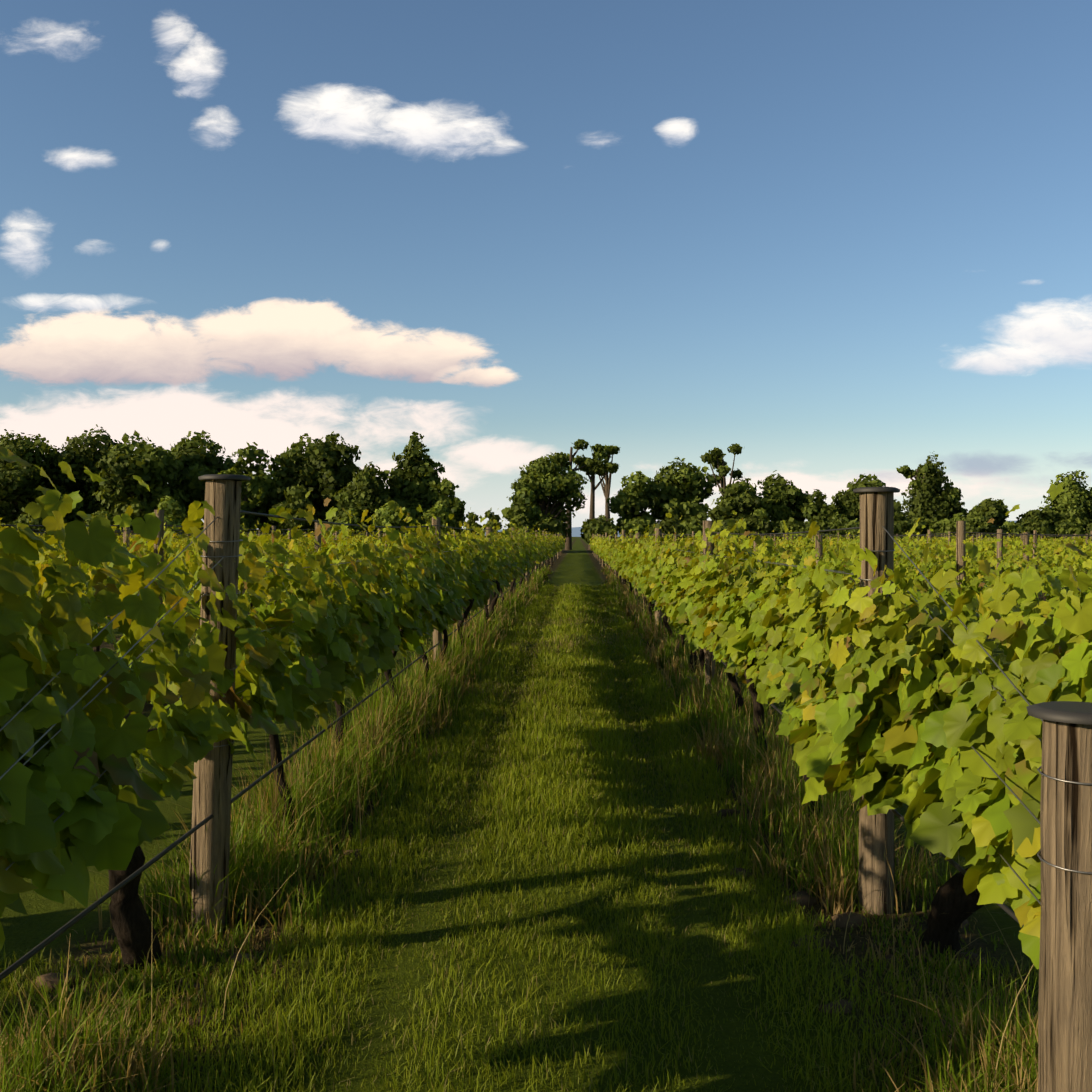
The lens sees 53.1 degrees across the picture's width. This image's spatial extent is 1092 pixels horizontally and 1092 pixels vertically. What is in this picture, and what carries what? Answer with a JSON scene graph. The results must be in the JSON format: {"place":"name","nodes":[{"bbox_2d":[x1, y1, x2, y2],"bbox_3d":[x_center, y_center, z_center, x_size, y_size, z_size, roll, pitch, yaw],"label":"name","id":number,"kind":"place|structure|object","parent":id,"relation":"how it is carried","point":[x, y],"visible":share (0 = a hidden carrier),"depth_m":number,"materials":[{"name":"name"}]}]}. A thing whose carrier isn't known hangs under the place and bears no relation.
{"place":"outdoors","nodes":[
{"label":"outdoors","id":0,"kind":"place"},
{"bbox_2d":[0,525,495,534],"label":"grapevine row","id":1,"kind":"object","parent":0,"point":[201,527],"visible":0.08,"depth_m":11.50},
{"bbox_2d":[16,529,485,535],"bbox_3d":[-5.428,-0.523,49.454,0.010,0.056,89.437,0,1,2],"label":"vine row cable","id":2,"kind":"object","parent":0,"point":[180,530],"visible":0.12,"depth_m":18.70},
{"bbox_2d":[0,537,1085,1091],"bbox_3d":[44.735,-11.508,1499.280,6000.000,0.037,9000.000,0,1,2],"label":"ground","id":3,"kind":"structure","parent":0,"point":[44,917],"depth_m":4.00,"materials":[{"name":"green plant"}]},
{"bbox_2d":[0,429,72,524],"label":"round tree","id":4,"kind":"object","parent":3,"relation":"on","point":[18,487],"visible":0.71,"depth_m":103.81,"materials":[{"name":"green plant"}]},
{"bbox_2d":[11,502,66,536],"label":"shrub","id":5,"kind":"object","parent":3,"relation":"on","point":[24,519],"visible":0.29,"depth_m":99.84,"materials":[{"name":"green plant"}]},
{"bbox_2d":[33,424,127,522],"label":"round tree","id":6,"kind":"object","parent":3,"relation":"on","point":[79,456],"visible":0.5,"depth_m":106.30,"materials":[{"name":"green plant"}]},
{"bbox_2d":[83,509,122,537],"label":"shrub","id":7,"kind":"object","parent":3,"relation":"on","point":[102,513],"visible":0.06,"depth_m":100.54,"materials":[{"name":"green plant"}]},
{"bbox_2d":[92,430,189,532],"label":"round tree","id":8,"kind":"object","parent":3,"relation":"on","point":[150,465],"visible":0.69,"depth_m":102.18,"materials":[{"name":"green plant"}]},
{"bbox_2d":[153,496,186,538],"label":"shrub","id":9,"kind":"object","parent":3,"relation":"on","point":[173,510],"visible":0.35,"depth_m":100.57,"materials":[{"name":"green plant"}]},
{"bbox_2d":[0,527,375,561],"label":"vine leaves","id":10,"kind":"object","parent":3,"relation":"on","point":[121,540],"visible":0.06,"depth_m":41.52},
{"bbox_2d":[166,430,247,518],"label":"round tree","id":11,"kind":"object","parent":3,"relation":"on","point":[195,457],"visible":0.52,"depth_m":106.96,"materials":[{"name":"green plant"}]},
{"bbox_2d":[0,518,418,564],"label":"vine leaves","id":12,"kind":"object","parent":3,"relation":"on","point":[174,547],"visible":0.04,"depth_m":34.15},
{"bbox_2d":[187,474,250,932],"bbox_3d":[-1.312,0.655,4.380,0.277,1.874,0.201,0,1,32],"label":"end post","id":13,"kind":"object","parent":3,"relation":"on","point":[210,846],"visible":0.56,"depth_m":4.32,"materials":[{"name":"brown wood"}]},
{"bbox_2d":[0,510,553,980],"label":"trellis wires","id":14,"kind":"object","parent":13,"relation":"attached to","point":[92,906],"visible":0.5,"depth_m":4.07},
{"bbox_2d":[197,542,525,693],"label":"trellis wires","id":15,"kind":"object","parent":13,"relation":"attached to","point":[337,608],"depth_m":5.72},
{"bbox_2d":[0,517,1042,904],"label":"trellis wires","id":16,"kind":"object","parent":13,"relation":"attached to","point":[206,593],"visible":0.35,"depth_m":2.91,"materials":[{"name":"silver metal"}]},
{"bbox_2d":[0,518,444,579],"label":"vine leaves","id":17,"kind":"object","parent":3,"relation":"on","point":[91,566],"visible":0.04,"depth_m":25.96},
{"bbox_2d":[0,527,450,593],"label":"vine leaves","id":18,"kind":"object","parent":3,"relation":"on","point":[57,553],"visible":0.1,"depth_m":18.87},
{"bbox_2d":[240,509,251,534],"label":"shrub","id":19,"kind":"object","parent":3,"relation":"on","point":[244,520],"visible":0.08,"depth_m":101.36,"materials":[{"name":"green plant"}]},
{"bbox_2d":[218,442,280,521],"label":"round tree","id":20,"kind":"object","parent":3,"relation":"on","point":[256,488],"visible":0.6,"depth_m":104.07,"materials":[{"name":"green plant"}]},
{"bbox_2d":[244,514,264,539],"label":"hedge bush","id":21,"kind":"object","parent":3,"relation":"on","point":[251,521],"visible":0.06,"depth_m":103.15,"materials":[{"name":"green plant"}]},
{"bbox_2d":[258,520,281,538],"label":"hedge bush","id":22,"kind":"object","parent":3,"relation":"on","point":[272,524],"visible":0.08,"depth_m":106.03,"materials":[{"name":"green plant"}]},
{"bbox_2d":[0,446,565,972],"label":"vine row","id":23,"kind":"object","parent":3,"relation":"on","point":[320,650],"depth_m":3.71,"materials":[{"name":"plant"}]},
{"bbox_2d":[268,484,314,537],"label":"bush","id":24,"kind":"object","parent":3,"relation":"on","point":[296,498],"visible":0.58,"depth_m":102.83,"materials":[{"name":"green plant"}]},
{"bbox_2d":[124,527,460,546],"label":"wooden posts","id":25,"kind":"object","parent":3,"relation":"on","point":[127,540],"visible":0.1,"depth_m":23.22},
{"bbox_2d":[298,514,319,538],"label":"hedge bush","id":26,"kind":"object","parent":3,"relation":"on","point":[316,517],"visible":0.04,"depth_m":105.19,"materials":[{"name":"green plant"}]},
{"bbox_2d":[264,431,363,523],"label":"round tree","id":27,"kind":"object","parent":3,"relation":"on","point":[322,470],"visible":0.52,"depth_m":105.96,"materials":[{"name":"green plant"}]},
{"bbox_2d":[163,522,481,603],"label":"wooden posts","id":28,"kind":"object","parent":3,"relation":"on","point":[336,534],"visible":0.04,"depth_m":24.82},
{"bbox_2d":[321,512,343,537],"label":"hedge bush","id":29,"kind":"object","parent":3,"relation":"on","point":[336,518],"depth_m":102.08,"materials":[{"name":"green plant"}]},
{"bbox_2d":[152,510,529,639],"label":"wooden posts","id":30,"kind":"object","parent":3,"relation":"on","point":[160,516],"visible":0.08,"depth_m":10.80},
{"bbox_2d":[336,508,366,538],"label":"shrub","id":31,"kind":"object","parent":3,"relation":"on","point":[345,519],"visible":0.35,"depth_m":101.07,"materials":[{"name":"green plant"}]},
{"bbox_2d":[334,461,396,524],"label":"round tree","id":32,"kind":"object","parent":3,"relation":"on","point":[362,491],"visible":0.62,"depth_m":103.07,"materials":[{"name":"green plant"}]},
{"bbox_2d":[371,501,418,537],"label":"shrub","id":33,"kind":"object","parent":3,"relation":"on","point":[387,515],"visible":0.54,"depth_m":100.53,"materials":[{"name":"green plant"}]},
{"bbox_2d":[375,431,465,534],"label":"conifer tree","id":34,"kind":"object","parent":3,"relation":"on","point":[413,483],"visible":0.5,"depth_m":106.71,"materials":[{"name":"green plant"}]},
{"bbox_2d":[423,501,454,535],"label":"shrub","id":35,"kind":"object","parent":3,"relation":"on","point":[441,510],"visible":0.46,"depth_m":100.48,"materials":[{"name":"green plant"}]},
{"bbox_2d":[431,477,465,524],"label":"round tree","id":36,"kind":"object","parent":3,"relation":"on","point":[446,488],"visible":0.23,"depth_m":105.68,"materials":[{"name":"green plant"}]},
{"bbox_2d":[450,516,466,537],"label":"hedge bush","id":37,"kind":"object","parent":3,"relation":"on","point":[456,520],"visible":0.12,"depth_m":104.59,"materials":[{"name":"green plant"}]},
{"bbox_2d":[465,512,481,536],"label":"bush","id":38,"kind":"object","parent":3,"relation":"on","point":[471,520],"visible":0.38,"depth_m":139.77,"materials":[{"name":"green plant"}]},
{"bbox_2d":[484,507,502,533],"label":"bush","id":39,"kind":"object","parent":3,"relation":"on","point":[492,517],"visible":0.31,"depth_m":139.86,"materials":[{"name":"green plant"}]},
{"bbox_2d":[432,517,561,668],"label":"wooden posts","id":40,"kind":"object","parent":3,"relation":"on","point":[437,635],"visible":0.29,"depth_m":11.40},
{"bbox_2d":[0,562,1037,1091],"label":"long grass under vines","id":41,"kind":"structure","parent":3,"relation":"on","point":[268,850],"depth_m":4.73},
{"bbox_2d":[504,514,533,535],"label":"hedge bush","id":42,"kind":"object","parent":3,"relation":"on","point":[519,520],"visible":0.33,"depth_m":102.92,"materials":[{"name":"green plant"}]},
{"bbox_2d":[501,487,541,527],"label":"bush","id":43,"kind":"object","parent":3,"relation":"on","point":[523,503],"visible":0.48,"depth_m":105.54,"materials":[{"name":"green plant"}]},
{"bbox_2d":[35,809,1034,1043],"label":"soil clods","id":44,"kind":"object","parent":3,"relation":"on","point":[805,899],"visible":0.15,"depth_m":4.08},
{"bbox_2d":[0,483,1091,968],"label":"vine row","id":45,"kind":"object","parent":3,"relation":"on","point":[873,721],"depth_m":3.76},
{"bbox_2d":[506,453,590,527],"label":"round tree","id":46,"kind":"object","parent":3,"relation":"on","point":[549,484],"visible":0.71,"depth_m":110.33,"materials":[{"name":"green plant"}]},
{"bbox_2d":[534,512,571,542],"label":"hedge bush","id":47,"kind":"object","parent":3,"relation":"on","point":[552,525],"visible":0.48,"depth_m":104.89,"materials":[{"name":"green plant"}]},
{"bbox_2d":[548,439,596,549],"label":"gum tree","id":48,"kind":"object","parent":3,"relation":"on","point":[565,460],"visible":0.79,"depth_m":127.58,"materials":[{"name":"green plant"}]},
{"bbox_2d":[578,444,618,549],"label":"gum tree","id":49,"kind":"object","parent":3,"relation":"on","point":[599,455],"visible":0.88,"depth_m":128.53,"materials":[{"name":"green plant"}]},
{"bbox_2d":[580,514,619,544],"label":"hedge bush","id":50,"kind":"object","parent":3,"relation":"on","point":[600,524],"visible":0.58,"depth_m":105.22,"materials":[{"name":"green plant"}]},
{"bbox_2d":[597,444,620,520],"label":"gum tree","id":51,"kind":"object","parent":3,"relation":"on","point":[612,450],"visible":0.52,"depth_m":133.52,"materials":[{"name":"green plant"}]},
{"bbox_2d":[606,471,660,535],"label":"round tree","id":52,"kind":"object","parent":3,"relation":"on","point":[630,501],"visible":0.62,"depth_m":112.67,"materials":[{"name":"green plant"}]},
{"bbox_2d":[624,516,651,539],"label":"hedge bush","id":53,"kind":"object","parent":3,"relation":"on","point":[641,524],"visible":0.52,"depth_m":104.92,"materials":[{"name":"green plant"}]},
{"bbox_2d":[592,521,714,688],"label":"trellis posts","id":54,"kind":"object","parent":3,"relation":"on","point":[709,661],"visible":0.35,"depth_m":10.44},
{"bbox_2d":[608,540,853,634],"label":"vine wires","id":55,"kind":"object","parent":54,"relation":"attached to","point":[788,565],"visible":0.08,"depth_m":6.32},
{"bbox_2d":[648,517,682,540],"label":"hedge bush","id":56,"kind":"object","parent":3,"relation":"on","point":[667,524],"visible":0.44,"depth_m":102.57,"materials":[{"name":"green plant"}]},
{"bbox_2d":[648,456,716,523],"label":"round tree","id":57,"kind":"object","parent":3,"relation":"on","point":[685,490],"visible":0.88,"depth_m":114.66,"materials":[{"name":"green plant"}]},
{"bbox_2d":[678,516,702,541],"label":"hedge bush","id":58,"kind":"object","parent":3,"relation":"on","point":[692,522],"visible":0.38,"depth_m":102.49,"materials":[{"name":"green plant"}]},
{"bbox_2d":[694,511,709,521],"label":"shrub","id":59,"kind":"object","parent":3,"relation":"on","point":[701,516],"visible":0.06,"depth_m":107.24,"materials":[{"name":"green plant"}]},
{"bbox_2d":[700,443,742,495],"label":"gum tree","id":60,"kind":"object","parent":3,"relation":"on","point":[714,459],"visible":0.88,"depth_m":126.97,"materials":[{"name":"green plant"}]},
{"bbox_2d":[715,518,753,539],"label":"hedge bush","id":61,"kind":"object","parent":3,"relation":"on","point":[724,524],"visible":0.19,"depth_m":100.95,"materials":[{"name":"green plant"}]},
{"bbox_2d":[708,477,777,522],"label":"round tree","id":62,"kind":"object","parent":3,"relation":"on","point":[742,499],"visible":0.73,"depth_m":111.97,"materials":[{"name":"green plant"}]},
{"bbox_2d":[743,508,767,540],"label":"shrub","id":63,"kind":"object","parent":3,"relation":"on","point":[761,513],"visible":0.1,"depth_m":107.06,"materials":[{"name":"green plant"}]},
{"bbox_2d":[745,514,772,539],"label":"hedge bush","id":64,"kind":"object","parent":3,"relation":"on","point":[755,525],"visible":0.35,"depth_m":102.41,"materials":[{"name":"green plant"}]},
{"bbox_2d":[757,470,808,538],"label":"round tree","id":65,"kind":"object","parent":3,"relation":"on","point":[792,501],"visible":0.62,"depth_m":113.70,"materials":[{"name":"green plant"}]},
{"bbox_2d":[775,517,809,547],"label":"hedge bush","id":66,"kind":"object","parent":3,"relation":"on","point":[798,526],"visible":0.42,"depth_m":102.42,"materials":[{"name":"green plant"}]},
{"bbox_2d":[600,559,984,956],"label":"grapevine trunks","id":67,"kind":"object","parent":3,"relation":"on","point":[954,906],"visible":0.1,"depth_m":4.07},
{"bbox_2d":[625,521,965,586],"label":"fence posts","id":68,"kind":"object","parent":3,"relation":"on","point":[960,544],"visible":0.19,"depth_m":11.30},
{"bbox_2d":[801,519,831,539],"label":"hedge bush","id":69,"kind":"object","parent":3,"relation":"on","point":[822,524],"visible":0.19,"depth_m":102.48,"materials":[{"name":"green plant"}]},
{"bbox_2d":[800,489,836,524],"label":"round tree","id":70,"kind":"object","parent":3,"relation":"on","point":[818,508],"visible":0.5,"depth_m":110.41,"materials":[{"name":"green plant"}]},
{"bbox_2d":[665,529,1002,622],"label":"fence posts","id":71,"kind":"object","parent":3,"relation":"on","point":[999,545],"visible":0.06,"depth_m":17.33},
{"bbox_2d":[828,512,849,539],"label":"shrub","id":72,"kind":"object","parent":3,"relation":"on","point":[838,520],"visible":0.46,"depth_m":106.58,"materials":[{"name":"green plant"}]},
{"bbox_2d":[836,518,859,539],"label":"hedge bush","id":73,"kind":"object","parent":3,"relation":"on","point":[852,523],"visible":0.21,"depth_m":101.76,"materials":[{"name":"green plant"}]},
{"bbox_2d":[688,530,1028,568],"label":"wooden posts","id":74,"kind":"object","parent":3,"relation":"on","point":[1026,538],"visible":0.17,"depth_m":22.89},
{"bbox_2d":[626,518,1091,648],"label":"vine leaves","id":75,"kind":"object","parent":3,"relation":"on","point":[1044,585],"visible":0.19,"depth_m":11.28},
{"bbox_2d":[829,474,897,522],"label":"round tree","id":76,"kind":"object","parent":3,"relation":"on","point":[847,502],"visible":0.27,"depth_m":112.11,"materials":[{"name":"green plant"}]},
{"bbox_2d":[853,487,899,914],"bbox_3d":[1.377,0.672,4.560,0.188,1.831,0.190,0,1,2],"label":"end post","id":77,"kind":"object","parent":3,"relation":"on","point":[876,833],"visible":0.4,"depth_m":4.51,"materials":[{"name":"brown wood"}]},
{"bbox_2d":[671,525,1091,606],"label":"vine leaves","id":78,"kind":"object","parent":3,"relation":"on","point":[970,565],"visible":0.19,"depth_m":18.60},
{"bbox_2d":[694,531,1091,591],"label":"vine leaves","id":79,"kind":"object","parent":3,"relation":"on","point":[1018,560],"visible":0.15,"depth_m":24.34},
{"bbox_2d":[894,524,902,540],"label":"hedge bush","id":80,"kind":"object","parent":3,"relation":"on","point":[897,528],"visible":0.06,"depth_m":103.82,"materials":[{"name":"green plant"}]},
{"bbox_2d":[770,530,1036,593],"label":"wooden posts","id":81,"kind":"object","parent":3,"relation":"on","point":[1034,538],"visible":0.1,"depth_m":29.09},
{"bbox_2d":[894,501,913,540],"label":"round tree","id":82,"kind":"object","parent":3,"relation":"on","point":[901,519],"visible":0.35,"depth_m":109.93,"materials":[{"name":"green plant"}]},
{"bbox_2d":[722,526,1091,575],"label":"vine leaves","id":83,"kind":"object","parent":3,"relation":"on","point":[1050,546],"visible":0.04,"depth_m":28.98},
{"bbox_2d":[896,464,937,500],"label":"gum tree","id":84,"kind":"object","parent":3,"relation":"on","point":[906,471],"visible":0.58,"depth_m":138.37,"materials":[{"name":"green plant"}]},
{"bbox_2d":[901,511,933,540],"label":"hedge bush","id":85,"kind":"object","parent":3,"relation":"on","point":[921,522],"visible":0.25,"depth_m":128.33,"materials":[{"name":"green plant"}]},
{"bbox_2d":[761,531,1091,566],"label":"vine leaves","id":86,"kind":"object","parent":3,"relation":"on","point":[1052,556],"visible":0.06,"depth_m":36.12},
{"bbox_2d":[901,452,953,522],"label":"poplar tree","id":87,"kind":"object","parent":3,"relation":"on","point":[930,496],"visible":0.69,"depth_m":137.05,"materials":[{"name":"green plant"}]},
{"bbox_2d":[793,534,1091,563],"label":"vine leaves","id":88,"kind":"object","parent":3,"relation":"on","point":[986,542],"visible":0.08,"depth_m":44.71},
{"bbox_2d":[926,513,965,539],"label":"hedge bush","id":89,"kind":"object","parent":3,"relation":"on","point":[944,525],"visible":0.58,"depth_m":126.56,"materials":[{"name":"green plant"}]},
{"bbox_2d":[935,483,967,521],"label":"round tree","id":90,"kind":"object","parent":3,"relation":"on","point":[954,497],"visible":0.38,"depth_m":137.43,"materials":[{"name":"green plant"}]},
{"bbox_2d":[823,534,1091,557],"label":"vine leaves","id":91,"kind":"object","parent":3,"relation":"on","point":[981,541],"visible":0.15,"depth_m":53.39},
{"bbox_2d":[856,531,1086,556],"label":"vine leaves","id":92,"kind":"object","parent":3,"relation":"on","point":[1007,540],"visible":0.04,"depth_m":58.24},
{"bbox_2d":[960,511,996,541],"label":"hedge bush","id":93,"kind":"object","parent":3,"relation":"on","point":[973,522],"visible":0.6,"depth_m":125.75,"materials":[{"name":"green plant"}]},
{"bbox_2d":[965,498,1008,545],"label":"round tree","id":94,"kind":"object","parent":3,"relation":"on","point":[995,509],"visible":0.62,"depth_m":134.57,"materials":[{"name":"green plant"}]},
{"bbox_2d":[992,521,1027,538],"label":"hedge bush","id":95,"kind":"object","parent":3,"relation":"on","point":[1012,526],"visible":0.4,"depth_m":127.30,"materials":[{"name":"green plant"}]},
{"bbox_2d":[1016,506,1055,529],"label":"round tree","id":96,"kind":"object","parent":3,"relation":"on","point":[1045,514],"visible":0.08,"depth_m":135.35,"materials":[{"name":"green plant"}]},
{"bbox_2d":[1021,515,1053,540],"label":"hedge bush","id":97,"kind":"object","parent":3,"relation":"on","point":[1040,525],"visible":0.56,"depth_m":129.96,"materials":[{"name":"green plant"}]},
{"bbox_2d":[1027,701,1091,1091],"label":"anchor post","id":98,"kind":"object","parent":3,"relation":"on","point":[1065,1014],"visible":1,"depth_m":2.23,"materials":[{"name":"brown wood"}]},
{"bbox_2d":[1041,470,1091,543],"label":"poplar tree","id":99,"kind":"object","parent":3,"relation":"on","point":[1072,500],"visible":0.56,"depth_m":136.45,"materials":[{"name":"green plant"}]},
{"bbox_2d":[1052,519,1086,539],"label":"hedge bush","id":100,"kind":"object","parent":3,"relation":"on","point":[1068,527],"visible":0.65,"depth_m":130.15,"materials":[{"name":"green plant"}]},
{"bbox_2d":[1083,487,1091,528],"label":"round tree","id":101,"kind":"object","parent":3,"relation":"on","point":[1090,512],"visible":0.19,"depth_m":136.76,"materials":[{"name":"green plant"}]},
{"bbox_2d":[0,0,1091,529],"label":"sky","id":102,"kind":"structure","parent":0,"point":[834,242],"materials":[{"name":"blue"}]},
{"bbox_2d":[256,521,1015,536],"bbox_3d":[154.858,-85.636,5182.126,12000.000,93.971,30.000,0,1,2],"label":"distant hills","id":103,"kind":"structure","parent":0,"point":[576,532],"depth_m":5182.73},
{"bbox_2d":[616,527,1023,926],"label":"trellis wires","id":104,"kind":"object","parent":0,"point":[1003,906],"visible":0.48,"depth_m":4.33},
{"bbox_2d":[632,532,1091,536],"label":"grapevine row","id":105,"kind":"object","parent":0,"point":[955,532],"visible":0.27,"depth_m":10.99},
{"bbox_2d":[778,534,1078,536],"bbox_3d":[8.166,-0.451,49.090,0.006,0.050,89.353,0,1,2],"label":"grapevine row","id":106,"kind":"object","parent":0,"point":[975,534],"visible":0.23,"depth_m":19.69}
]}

